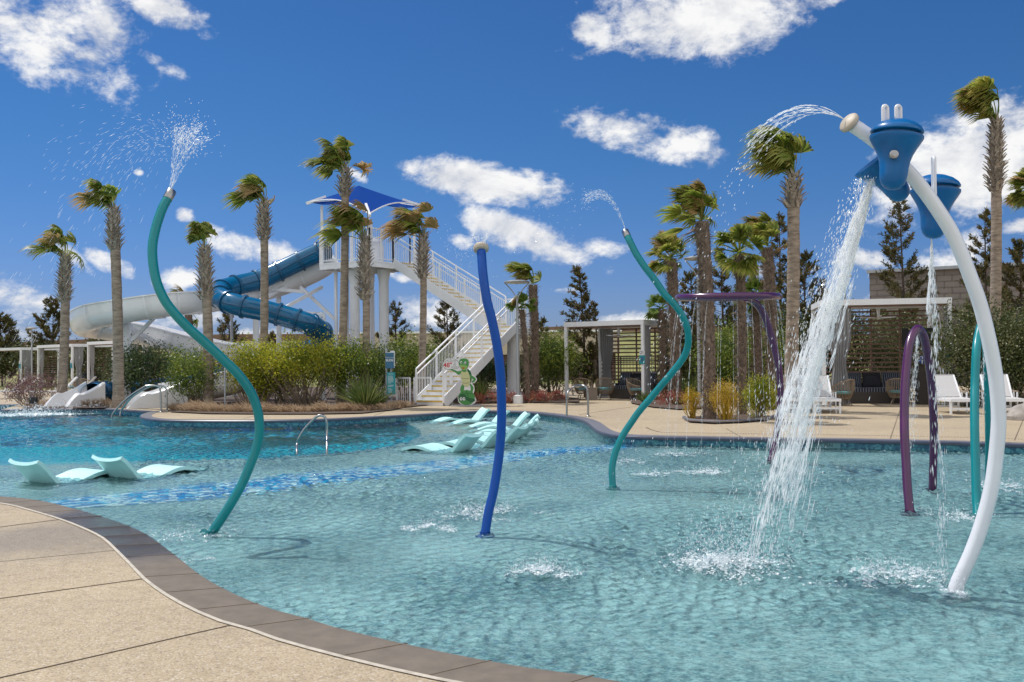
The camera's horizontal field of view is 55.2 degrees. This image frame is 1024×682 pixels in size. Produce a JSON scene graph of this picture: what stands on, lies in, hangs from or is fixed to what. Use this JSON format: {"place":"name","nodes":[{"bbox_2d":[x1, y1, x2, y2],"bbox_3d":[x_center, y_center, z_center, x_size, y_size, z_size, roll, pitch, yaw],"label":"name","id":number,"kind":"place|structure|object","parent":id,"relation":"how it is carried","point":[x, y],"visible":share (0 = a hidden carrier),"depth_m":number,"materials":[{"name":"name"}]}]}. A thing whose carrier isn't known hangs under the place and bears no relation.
{"place":"outdoors","nodes":[
{"label":"outdoors","id":0,"kind":"place"},
{"bbox_2d":[0,436,143,464],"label":"deep pool floor","id":1,"kind":"structure","parent":0,"point":[76,462],"depth_m":29.53,"materials":[{"name":"teal paint"}]},
{"bbox_2d":[306,186,418,397],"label":"slide tower","id":2,"kind":"structure","parent":0,"point":[372,201],"depth_m":40.63,"materials":[{"name":"white metal"}]},
{"bbox_2d":[0,380,750,389],"bbox_3d":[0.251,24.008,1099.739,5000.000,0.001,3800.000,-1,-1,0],"label":"ground","id":3,"kind":"structure","parent":0,"point":[314,385],"depth_m":66.43,"materials":[{"name":"beige concrete"}]},
{"bbox_2d":[0,347,59,385],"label":"cabana","id":4,"kind":"object","parent":3,"relation":"on","point":[25,353],"visible":0.57,"depth_m":67.32,"materials":[{"name":"white"}]},
{"bbox_2d":[0,333,84,383],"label":"green shrub","id":5,"kind":"object","parent":3,"relation":"on","point":[34,361],"visible":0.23,"depth_m":71.42,"materials":[{"name":"green plant"}]},
{"bbox_2d":[37,344,112,387],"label":"cabana","id":6,"kind":"object","parent":3,"relation":"on","point":[77,353],"visible":0.69,"depth_m":62.97,"materials":[{"name":"white"}]},
{"bbox_2d":[54,336,151,381],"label":"green shrub","id":7,"kind":"object","parent":3,"relation":"on","point":[100,355],"visible":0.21,"depth_m":64.84,"materials":[{"name":"green plant"}]},
{"bbox_2d":[0,332,868,387],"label":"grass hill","id":8,"kind":"structure","parent":0,"point":[620,354],"depth_m":99.62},
{"bbox_2d":[0,311,22,385],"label":"conifer tree","id":9,"kind":"object","parent":8,"relation":"on","point":[7,324],"visible":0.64,"depth_m":75.75,"materials":[{"name":"green plant"}]},
{"bbox_2d":[25,295,71,382],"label":"conifer tree","id":10,"kind":"object","parent":8,"relation":"on","point":[47,331],"visible":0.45,"depth_m":73.61,"materials":[{"name":"green plant"}]},
{"bbox_2d":[12,325,750,346],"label":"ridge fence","id":11,"kind":"object","parent":8,"relation":"on","point":[215,336],"visible":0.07,"depth_m":131.02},
{"bbox_2d":[338,330,621,380],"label":"long building","id":12,"kind":"structure","parent":8,"relation":"on","point":[504,347],"depth_m":75.72,"materials":[{"name":"beige paint"}]},
{"bbox_2d":[0,418,1023,681],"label":"splash pool floor","id":13,"kind":"structure","parent":0,"point":[852,672],"depth_m":7.77,"materials":[{"name":"paint"}]},
{"bbox_2d":[8,458,106,485],"bbox_3d":[-6.467,1.975,14.643,0.680,0.581,1.873,-1,-1,31],"label":"pool lounger","id":14,"kind":"object","parent":13,"relation":"on","point":[38,471],"visible":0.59,"depth_m":14.00,"materials":[{"name":"teal plastic"}]},
{"bbox_2d":[91,455,202,481],"bbox_3d":[-5.460,1.974,15.084,0.680,0.581,1.873,-1,-1,32],"label":"pool lounger","id":15,"kind":"object","parent":13,"relation":"on","point":[121,467],"visible":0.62,"depth_m":14.47,"materials":[{"name":"teal plastic"}]},
{"bbox_2d":[147,188,263,537],"bbox_3d":[-3.066,0.280,9.794,1.090,3.695,0.451,-1,-1,0],"label":"spray pole","id":16,"kind":"object","parent":13,"relation":"on","point":[202,340],"visible":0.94,"depth_m":9.78,"materials":[{"name":"metal"}]},
{"bbox_2d":[2,101,224,441],"bbox_3d":[-4.455,-0.468,9.939,3.059,4.055,1.598,-1,-1,0],"label":"water spray","id":17,"kind":"object","parent":16,"relation":"attached to","point":[181,138],"visible":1,"depth_m":9.99,"materials":[{"name":"white"}]},
{"bbox_2d":[46,446,636,507],"bbox_3d":[-1.642,2.053,15.598,12.710,0.001,1.578,1,-2,-44],"label":"mosaic strip","id":18,"kind":"object","parent":13,"relation":"on","point":[132,495],"visible":0.4,"depth_m":13.91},
{"bbox_2d":[389,432,484,454],"bbox_3d":[-1.476,2.004,18.608,1.873,0.581,0.680,-1,-1,28],"label":"pool lounger","id":19,"kind":"object","parent":13,"relation":"on","point":[464,442],"visible":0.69,"depth_m":18.29,"materials":[{"name":"teal plastic"}]},
{"bbox_2d":[473,242,505,537],"bbox_3d":[-0.216,0.561,9.646,0.319,3.092,0.274,-1,-1,0],"label":"spray pole","id":20,"kind":"object","parent":13,"relation":"on","point":[481,251],"visible":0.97,"depth_m":9.61,"materials":[{"name":"blue plastic"}]},
{"bbox_2d":[606,229,691,489],"bbox_3d":[1.812,0.316,13.040,1.156,3.676,0.332,-1,-1,9],"label":"spray pole","id":21,"kind":"object","parent":13,"relation":"on","point":[674,369],"visible":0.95,"depth_m":13.02,"materials":[{"name":"metal"}]},
{"bbox_2d":[675,292,783,463],"bbox_3d":[3.557,0.695,15.938,1.757,3.007,1.710,-1,-1,0],"label":"ring shower","id":22,"kind":"object","parent":13,"relation":"on","point":[753,297],"visible":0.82,"depth_m":15.67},
{"bbox_2d":[665,300,789,457],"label":"ring jets","id":23,"kind":"object","parent":22,"relation":"attached to","point":[733,377],"visible":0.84,"depth_m":15.81,"materials":[{"name":"white liquid"}]},
{"bbox_2d":[900,325,940,515],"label":"spray arch","id":24,"kind":"structure","parent":13,"relation":"on","point":[919,331],"depth_m":11.30,"materials":[{"name":"metal"}]},
{"bbox_2d":[840,104,1006,599],"bbox_3d":[2.991,0.185,7.181,1.200,3.683,0.776,0,-1,-25],"label":"bucket pole","id":25,"kind":"object","parent":13,"relation":"on","point":[895,142],"visible":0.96,"depth_m":7.00,"materials":[{"name":"white paint"}]},
{"bbox_2d":[604,105,845,483],"bbox_3d":[1.545,-0.273,7.037,1.789,2.853,0.518,-1,-1,0],"label":"water spray","id":26,"kind":"object","parent":25,"relation":"attached to","point":[775,126],"visible":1,"depth_m":7.08,"materials":[{"name":"white"}]},
{"bbox_2d":[703,175,881,563],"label":"waterfall","id":27,"kind":"structure","parent":25,"relation":"attached to","point":[815,364],"depth_m":7.45,"materials":[{"name":"white liquid"}]},
{"bbox_2d":[926,238,950,575],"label":"waterfall","id":28,"kind":"structure","parent":25,"relation":"hanging from","point":[930,281],"depth_m":7.54,"materials":[{"name":"white liquid"}]},
{"bbox_2d":[969,325,990,518],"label":"spray arch","id":29,"kind":"structure","parent":13,"relation":"on","point":[976,491],"depth_m":10.94,"materials":[{"name":"metal"}]},
{"bbox_2d":[0,405,1023,681],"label":"pool water","id":30,"kind":"structure","parent":0,"point":[94,447],"depth_m":11.72,"materials":[{"name":"liquid"}]},
{"bbox_2d":[503,545,593,580],"bbox_3d":[0.279,1.744,7.761,0.755,0.183,0.638,-1,-1,12],"label":"foam patch","id":31,"kind":"object","parent":30,"relation":"on","point":[540,569],"visible":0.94,"depth_m":7.73,"materials":[{"name":"liquid"}]},
{"bbox_2d":[649,495,811,588],"bbox_3d":[1.792,1.469,7.802,1.285,0.707,1.456,-1,-1,0],"label":"foam patch","id":32,"kind":"object","parent":30,"relation":"on","point":[718,562],"visible":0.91,"depth_m":7.87,"materials":[{"name":"liquid"}]},
{"bbox_2d":[803,550,950,592],"bbox_3d":[2.844,1.703,7.429,0.895,0.205,1.387,-2,-2,44],"label":"foam patch","id":33,"kind":"object","parent":30,"relation":"on","point":[919,569],"visible":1,"depth_m":7.45,"materials":[{"name":"liquid"}]},
{"bbox_2d":[0,382,1023,681],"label":"pool deck","id":34,"kind":"structure","parent":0,"point":[52,628],"depth_m":6.19,"materials":[{"name":"concrete"}]},
{"bbox_2d":[22,405,65,407],"bbox_3d":[-18.186,2.446,38.898,1.775,0.001,10.823,0,-1,-23],"label":"planting bed","id":35,"kind":"object","parent":34,"relation":"on","point":[30,406],"visible":0.2,"depth_m":35.10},
{"bbox_2d":[0,366,57,405],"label":"plum shrub","id":36,"kind":"object","parent":35,"relation":"on","point":[30,394],"visible":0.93,"depth_m":37.03,"materials":[{"name":"purple plant"}]},
{"bbox_2d":[17,224,84,392],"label":"cabbage palm","id":37,"kind":"object","parent":35,"relation":"on","point":[64,287],"visible":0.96,"depth_m":36.88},
{"bbox_2d":[67,178,125,407],"bbox_3d":[-14.501,-1.593,34.400,1.743,8.095,1.553,-1,-1,18],"label":"cabbage palm","id":38,"kind":"object","parent":34,"relation":"on","point":[113,241],"visible":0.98,"depth_m":34.38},
{"bbox_2d":[87,341,167,382],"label":"cabana","id":39,"kind":"object","parent":34,"relation":"on","point":[91,354],"visible":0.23,"depth_m":59.72,"materials":[{"name":"white"}]},
{"bbox_2d":[93,332,181,394],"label":"green shrub","id":40,"kind":"object","parent":34,"relation":"on","point":[132,364],"visible":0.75,"depth_m":37.09,"materials":[{"name":"green plant"}]},
{"bbox_2d":[171,387,578,413],"bbox_3d":[-8.322,2.557,49.142,16.423,0.001,41.472,0,-1,-19],"label":"planting bed","id":41,"kind":"object","parent":34,"relation":"on","point":[232,400],"visible":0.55,"depth_m":36.71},
{"bbox_2d":[154,337,226,402],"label":"green shrub","id":42,"kind":"object","parent":41,"relation":"on","point":[191,387],"visible":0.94,"depth_m":32.67,"materials":[{"name":"green plant"}]},
{"bbox_2d":[183,220,217,404],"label":"cabbage palm","id":43,"kind":"object","parent":41,"relation":"on","point":[202,231],"visible":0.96,"depth_m":32.90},
{"bbox_2d":[70,255,337,408],"bbox_3d":[-12.967,-0.356,38.342,11.140,7.250,9.373,-1,-1,0],"label":"trough slide","id":44,"kind":"object","parent":41,"relation":"on","point":[93,320],"visible":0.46,"depth_m":38.49,"materials":[{"name":"plastic"}]},
{"bbox_2d":[45,240,334,407],"bbox_3d":[-12.349,-0.497,38.770,10.949,7.538,5.612,0,-1,-17],"label":"tube slide","id":45,"kind":"object","parent":44,"relation":"attached to","point":[228,296],"visible":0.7,"depth_m":37.88,"materials":[{"name":"plastic"}]},
{"bbox_2d":[205,330,289,406],"bbox_3d":[-8.764,0.947,32.908,2.900,2.653,2.726,-1,-1,30],"label":"yellow shrub","id":46,"kind":"object","parent":41,"relation":"on","point":[251,373],"visible":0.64,"depth_m":32.59,"materials":[{"name":"green plant"}]},
{"bbox_2d":[221,173,274,405],"bbox_3d":[-9.065,-1.707,34.109,1.823,8.196,1.470,0,-1,-38],"label":"cabbage palm","id":47,"kind":"object","parent":41,"relation":"on","point":[250,185],"visible":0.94,"depth_m":33.94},
{"bbox_2d":[164,398,413,411],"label":"dry grass","id":48,"kind":"structure","parent":41,"relation":"on","point":[192,405],"depth_m":30.09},
{"bbox_2d":[241,321,365,405],"bbox_3d":[-6.859,0.795,32.671,4.101,2.908,3.532,-1,-1,0],"label":"yellow shrub","id":49,"kind":"object","parent":41,"relation":"on","point":[309,356],"visible":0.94,"depth_m":32.28,"materials":[{"name":"green plant"}]},
{"bbox_2d":[298,135,372,405],"bbox_3d":[-6.044,-2.363,33.606,2.645,9.425,1.656,-1,-1,0],"label":"cabbage palm","id":50,"kind":"object","parent":41,"relation":"on","point":[337,156],"visible":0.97,"depth_m":33.55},
{"bbox_2d":[307,199,374,389],"bbox_3d":[-5.786,-1.250,33.101,2.315,7.174,1.641,-1,-1,0],"label":"cabbage palm","id":51,"kind":"object","parent":41,"relation":"on","point":[349,218],"visible":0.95,"depth_m":33.12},
{"bbox_2d":[300,333,406,402],"bbox_3d":[-5.236,0.904,33.012,3.450,2.670,2.641,-1,-1,0],"label":"yellow shrub","id":52,"kind":"object","parent":41,"relation":"on","point":[360,361],"visible":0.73,"depth_m":32.72,"materials":[{"name":"green plant"}]},
{"bbox_2d":[332,372,397,405],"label":"yucca plant","id":53,"kind":"object","parent":41,"relation":"on","point":[361,394],"visible":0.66,"depth_m":30.39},
{"bbox_2d":[354,340,410,398],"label":"green shrub","id":54,"kind":"object","parent":41,"relation":"on","point":[383,370],"visible":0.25,"depth_m":34.40,"materials":[{"name":"green plant"}]},
{"bbox_2d":[385,348,395,403],"bbox_3d":[-4.047,1.220,32.678,0.350,1.980,0.144,-1,-1,0],"label":"slide sign","id":55,"kind":"object","parent":41,"relation":"on","point":[390,378],"visible":0.99,"depth_m":32.62,"materials":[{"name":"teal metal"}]},
{"bbox_2d":[375,300,411,386],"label":"conifer tree","id":56,"kind":"object","parent":41,"relation":"on","point":[398,312],"visible":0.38,"depth_m":43.97,"materials":[{"name":"green plant"}]},
{"bbox_2d":[376,202,438,394],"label":"cabbage palm","id":57,"kind":"object","parent":41,"relation":"on","point":[410,221],"visible":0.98,"depth_m":34.90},
{"bbox_2d":[376,325,457,401],"bbox_3d":[-3.739,0.744,36.448,3.920,3.100,3.305,0,-1,-16],"label":"green shrub","id":58,"kind":"object","parent":41,"relation":"on","point":[412,365],"visible":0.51,"depth_m":36.10,"materials":[{"name":"green plant"}]},
{"bbox_2d":[426,298,463,358],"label":"conifer tree","id":59,"kind":"object","parent":41,"relation":"on","point":[452,327],"visible":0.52,"depth_m":45.87,"materials":[{"name":"green plant"}]},
{"bbox_2d":[504,291,537,402],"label":"windmill palm","id":60,"kind":"object","parent":41,"relation":"on","point":[522,299],"visible":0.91,"depth_m":34.92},
{"bbox_2d":[503,261,541,400],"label":"windmill palm","id":61,"kind":"object","parent":41,"relation":"on","point":[522,271],"visible":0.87,"depth_m":35.91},
{"bbox_2d":[519,321,591,398],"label":"green shrub","id":62,"kind":"object","parent":41,"relation":"on","point":[556,352],"visible":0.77,"depth_m":37.67,"materials":[{"name":"green plant"}]},
{"bbox_2d":[392,237,530,405],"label":"staircase","id":63,"kind":"structure","parent":34,"relation":"on","point":[447,384],"depth_m":37.17,"materials":[{"name":"metal"}]},
{"bbox_2d":[442,358,480,405],"bbox_3d":[-1.698,1.378,33.021,1.276,1.630,0.300,-1,-1,0],"label":"height sign","id":64,"kind":"object","parent":34,"relation":"on","point":[466,396],"visible":1,"depth_m":32.92,"materials":[{"name":"green"}]},
{"bbox_2d":[0,406,1022,677],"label":"deck joints","id":65,"kind":"object","parent":34,"relation":"on","point":[204,630],"visible":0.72,"depth_m":5.52,"materials":[{"name":"brown"}]},
{"bbox_2d":[1,408,1023,443],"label":"coping","id":66,"kind":"object","parent":34,"relation":"on","point":[598,426],"visible":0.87,"depth_m":23.06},
{"bbox_2d":[504,280,529,403],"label":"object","id":67,"kind":"object","parent":34,"relation":"on","point":[518,398],"visible":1,"depth_m":34.55,"materials":[{"name":"white"}]},
{"bbox_2d":[557,264,598,396],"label":"conifer tree","id":68,"kind":"object","parent":34,"relation":"on","point":[584,297],"visible":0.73,"depth_m":39.87,"materials":[{"name":"green plant"}]},
{"bbox_2d":[564,320,668,398],"bbox_3d":[4.177,0.747,37.611,3.445,2.956,2.900,-1,-1,34],"label":"cabana","id":69,"kind":"object","parent":34,"relation":"on","point":[605,343],"visible":0.66,"depth_m":38.18,"materials":[{"name":"white"}]},
{"bbox_2d":[609,372,658,398],"bbox_3d":[4.785,1.719,37.864,1.900,0.990,0.840,-1,-1,34],"label":"sofa","id":70,"kind":"object","parent":34,"relation":"on","point":[620,391],"visible":0.57,"depth_m":37.83,"materials":[{"name":"fabric"}]},
{"bbox_2d":[630,392,750,408],"bbox_3d":[7.411,2.162,38.116,5.672,0.001,19.021,-1,-1,6],"label":"planting bed","id":71,"kind":"object","parent":34,"relation":"on","point":[655,404],"visible":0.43,"depth_m":31.69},
{"bbox_2d":[644,293,668,399],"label":"windmill palm","id":72,"kind":"object","parent":71,"relation":"on","point":[658,313],"visible":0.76,"depth_m":35.41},
{"bbox_2d":[642,229,690,402],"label":"windmill palm","id":73,"kind":"object","parent":71,"relation":"on","point":[673,246],"visible":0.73,"depth_m":32.88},
{"bbox_2d":[666,267,702,389],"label":"conifer tree","id":74,"kind":"object","parent":71,"relation":"on","point":[688,277],"visible":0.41,"depth_m":35.78,"materials":[{"name":"green plant"}]},
{"bbox_2d":[683,314,751,400],"bbox_3d":[7.447,0.594,33.848,3.710,3.146,2.939,-1,-1,0],"label":"green shrub","id":75,"kind":"object","parent":71,"relation":"on","point":[725,339],"visible":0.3,"depth_m":33.70,"materials":[{"name":"green plant"}]},
{"bbox_2d":[695,246,747,384],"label":"conifer tree","id":76,"kind":"object","parent":71,"relation":"on","point":[729,310],"visible":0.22,"depth_m":36.90,"materials":[{"name":"green plant"}]},
{"bbox_2d":[686,414,771,421],"bbox_3d":[5.383,1.890,24.015,2.419,0.001,3.130,-1,-1,0],"label":"planting bed","id":77,"kind":"object","parent":34,"relation":"on","point":[744,416],"visible":0.56,"depth_m":23.91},
{"bbox_2d":[653,178,720,418],"bbox_3d":[4.302,-0.929,24.212,1.761,6.019,1.655,-1,-1,0],"label":"windmill palm","id":78,"kind":"object","parent":77,"relation":"on","point":[693,198],"visible":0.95,"depth_m":23.91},
{"bbox_2d":[702,376,745,419],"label":"golden shrub","id":79,"kind":"object","parent":77,"relation":"on","point":[727,397],"visible":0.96,"depth_m":23.28,"materials":[{"name":"yellow plant"}]},
{"bbox_2d":[736,369,776,417],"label":"bush","id":80,"kind":"object","parent":77,"relation":"on","point":[763,397],"visible":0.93,"depth_m":24.07,"materials":[{"name":"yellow plant"}]},
{"bbox_2d":[712,222,767,414],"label":"windmill palm","id":81,"kind":"object","parent":34,"relation":"on","point":[740,266],"visible":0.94,"depth_m":25.90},
{"bbox_2d":[733,277,778,408],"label":"windmill palm","id":82,"kind":"object","parent":34,"relation":"on","point":[756,351],"visible":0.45,"depth_m":29.40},
{"bbox_2d":[719,321,800,398],"bbox_3d":[8.314,0.661,33.019,3.149,2.994,2.642,-1,-1,0],"label":"green shrub","id":83,"kind":"object","parent":34,"relation":"on","point":[749,346],"visible":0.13,"depth_m":32.84,"materials":[{"name":"green plant"}]},
{"bbox_2d":[740,211,786,409],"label":"windmill palm","id":84,"kind":"object","parent":34,"relation":"on","point":[765,225],"visible":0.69,"depth_m":28.39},
{"bbox_2d":[734,124,813,411],"bbox_3d":[6.996,-1.993,27.097,2.036,8.145,2.048,1,-2,-45],"label":"cabbage palm","id":85,"kind":"object","parent":34,"relation":"on","point":[779,157],"visible":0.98,"depth_m":26.91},
{"bbox_2d":[747,211,803,375],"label":"conifer tree","id":86,"kind":"object","parent":34,"relation":"on","point":[781,224],"visible":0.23,"depth_m":36.92,"materials":[{"name":"green plant"}]},
{"bbox_2d":[762,249,831,374],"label":"conifer tree","id":87,"kind":"object","parent":34,"relation":"on","point":[805,257],"visible":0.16,"depth_m":35.88,"materials":[{"name":"green plant"}]},
{"bbox_2d":[748,300,853,374],"bbox_3d":[10.309,0.251,34.906,4.523,3.813,3.842,-1,-1,0],"label":"green shrub","id":88,"kind":"object","parent":34,"relation":"on","point":[804,330],"visible":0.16,"depth_m":34.62,"materials":[{"name":"green plant"}]},
{"bbox_2d":[803,375,840,413],"bbox_3d":[8.598,1.464,27.207,0.840,1.005,1.895,-1,-1,8],"label":"chaise lounge","id":89,"kind":"object","parent":34,"relation":"on","point":[824,395],"visible":0.61,"depth_m":27.60,"materials":[{"name":"white plastic"}]},
{"bbox_2d":[802,290,912,379],"bbox_3d":[12.009,0.137,34.745,3.938,3.915,3.460,0,-1,-33],"label":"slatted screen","id":90,"kind":"object","parent":34,"relation":"on","point":[856,346],"visible":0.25,"depth_m":34.55,"materials":[{"name":"green plant"}]},
{"bbox_2d":[848,372,909,402],"bbox_3d":[11.829,1.528,32.117,2.100,0.990,0.840,-1,-1,11],"label":"sofa","id":91,"kind":"object","parent":34,"relation":"on","point":[872,386],"visible":0.64,"depth_m":32.07,"materials":[{"name":"wicker"}]},
{"bbox_2d":[811,297,953,404],"bbox_3d":[11.814,0.371,31.571,3.917,3.302,2.900,-1,-1,11],"label":"cabana","id":92,"kind":"object","parent":34,"relation":"on","point":[839,371],"visible":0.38,"depth_m":30.63,"materials":[{"name":"white"}]},
{"bbox_2d":[869,199,939,374],"bbox_3d":[15.135,-1.792,38.003,2.659,7.819,2.882,-1,-1,18],"label":"conifer tree","id":93,"kind":"object","parent":34,"relation":"on","point":[891,254],"visible":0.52,"depth_m":38.00,"materials":[{"name":"green plant"}]},
{"bbox_2d":[854,293,960,398],"bbox_3d":[13.947,0.208,35.172,4.069,3.857,3.732,-1,-1,0],"label":"green shrub","id":94,"kind":"object","parent":34,"relation":"on","point":[893,346],"visible":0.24,"depth_m":34.91,"materials":[{"name":"green plant"}]},
{"bbox_2d":[935,374,979,413],"bbox_3d":[11.788,1.410,26.207,0.840,1.005,1.895,-1,-1,6],"label":"chaise lounge","id":95,"kind":"object","parent":34,"relation":"on","point":[948,387],"visible":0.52,"depth_m":26.70,"materials":[{"name":"white plastic"}]},
{"bbox_2d":[1001,167,1023,211],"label":"windmill palm","id":96,"kind":"object","parent":34,"relation":"on","point":[1015,198],"visible":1,"depth_m":25.11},
{"bbox_2d":[0,405,1023,463],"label":"pool wall","id":97,"kind":"structure","parent":0,"point":[761,445],"depth_m":26.08,"materials":[{"name":"tile"}]},
{"bbox_2d":[0,496,619,681],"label":"paver coping","id":98,"kind":"object","parent":97,"relation":"on","point":[314,634],"visible":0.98,"depth_m":5.66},
{"bbox_2d":[0,503,461,681],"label":"sealant line","id":99,"kind":"object","parent":98,"relation":"on","point":[139,573],"visible":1,"depth_m":5.58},
{"bbox_2d":[8,500,594,681],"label":"paver joints","id":100,"kind":"object","parent":98,"relation":"on","point":[256,603],"visible":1,"depth_m":6.04,"materials":[{"name":"grey"}]},
{"bbox_2d":[1,409,1023,447],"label":"coping nosing","id":101,"kind":"object","parent":97,"relation":"on","point":[670,438],"visible":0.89,"depth_m":22.87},
{"bbox_2d":[0,0,1023,404],"label":"sky","id":102,"kind":"structure","parent":0,"point":[494,115],"materials":[{"name":"blue"}]},
{"bbox_2d":[915,364,937,404],"bbox_3d":[13.083,1.361,30.952,0.600,1.270,0.600,-1,-1,11],"label":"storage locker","id":103,"kind":"object","parent":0,"point":[921,393],"visible":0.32,"depth_m":30.72,"materials":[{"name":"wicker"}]},
{"bbox_2d":[867,262,1023,385],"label":"block building","id":104,"kind":"structure","parent":0,"point":[945,277],"depth_m":50.32,"materials":[{"name":"grey"}]},
{"bbox_2d":[962,392,1023,407],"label":"planting bed","id":105,"kind":"object","parent":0,"point":[980,400],"visible":0.17,"depth_m":30.35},
{"bbox_2d":[908,283,1023,407],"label":"laurel shrub","id":106,"kind":"object","parent":105,"relation":"on","point":[960,363],"visible":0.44,"depth_m":28.87,"materials":[{"name":"green plant"}]},
{"bbox_2d":[946,76,1009,326],"bbox_3d":[15.058,-3.257,31.581,1.795,10.689,1.503,0,-1,-35],"label":"cabbage palm","id":107,"kind":"object","parent":105,"relation":"on","point":[978,95],"visible":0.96,"depth_m":31.45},
{"bbox_2d":[952,207,1008,348],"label":"conifer tree","id":108,"kind":"object","parent":105,"relation":"on","point":[980,269],"visible":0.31,"depth_m":36.01,"materials":[{"name":"green plant"}]},
{"bbox_2d":[959,291,1023,405],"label":"laurel shrub","id":109,"kind":"object","parent":105,"relation":"on","point":[1018,380],"visible":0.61,"depth_m":28.01,"materials":[{"name":"green plant"}]},
{"bbox_2d":[983,237,1023,395],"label":"conifer tree","id":110,"kind":"object","parent":105,"relation":"on","point":[1017,252],"visible":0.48,"depth_m":35.01,"materials":[{"name":"green plant"}]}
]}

